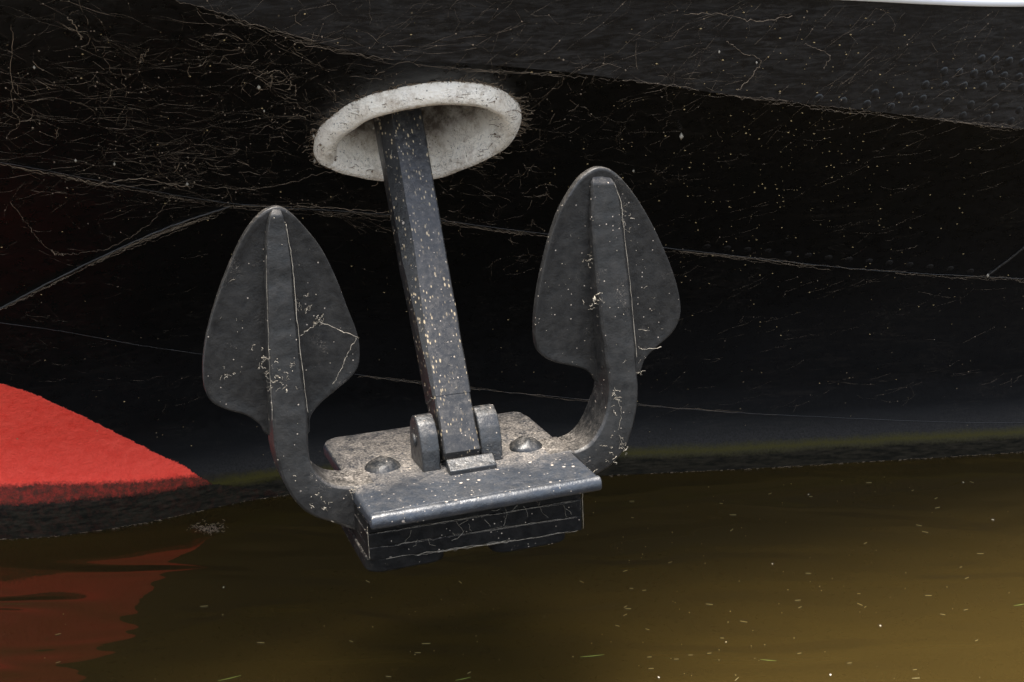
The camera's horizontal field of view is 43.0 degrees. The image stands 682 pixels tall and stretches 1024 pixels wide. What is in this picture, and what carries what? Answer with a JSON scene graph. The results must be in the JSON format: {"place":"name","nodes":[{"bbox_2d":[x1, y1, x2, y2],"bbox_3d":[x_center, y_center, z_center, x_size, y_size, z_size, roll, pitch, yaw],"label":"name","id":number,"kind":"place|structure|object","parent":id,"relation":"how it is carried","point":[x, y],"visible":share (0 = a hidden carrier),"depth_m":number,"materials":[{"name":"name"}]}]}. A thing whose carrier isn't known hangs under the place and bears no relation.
{"place":"outdoors","nodes":[
{"label":"outdoors","id":0,"kind":"place"},
{"bbox_2d":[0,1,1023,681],"bbox_3d":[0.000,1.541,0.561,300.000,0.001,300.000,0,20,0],"label":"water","id":1,"kind":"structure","parent":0,"point":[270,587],"depth_m":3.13,"materials":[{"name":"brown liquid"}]},
{"bbox_2d":[0,452,1019,539],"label":"water scum","id":2,"kind":"object","parent":1,"relation":"on","point":[204,529],"visible":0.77,"depth_m":3.44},
{"bbox_2d":[0,0,1023,538],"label":"ship bow","id":3,"kind":"object","parent":1,"relation":"on","point":[80,452],"visible":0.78,"depth_m":2.99,"materials":[{"name":"paint"}]},
{"bbox_2d":[202,107,680,571],"bbox_3d":[-0.158,-0.107,2.430,0.737,0.986,0.725,11,23,28],"label":"ship anchor","id":4,"kind":"object","parent":3,"relation":"hanging from","point":[453,468],"visible":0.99,"depth_m":2.42,"materials":[{"name":"paint"}]},
{"bbox_2d":[1,6,1008,445],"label":"yellow specks","id":5,"kind":"object","parent":3,"relation":"on","point":[631,146],"visible":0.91,"depth_m":2.84,"materials":[{"name":"yellow"}]},
{"bbox_2d":[33,50,988,277],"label":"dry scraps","id":6,"kind":"object","parent":3,"relation":"on","point":[681,136],"visible":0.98,"depth_m":2.60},
{"bbox_2d":[0,0,1023,414],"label":"hull cobwebs","id":7,"kind":"object","parent":3,"relation":"attached to","point":[336,110],"visible":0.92,"depth_m":2.56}
]}

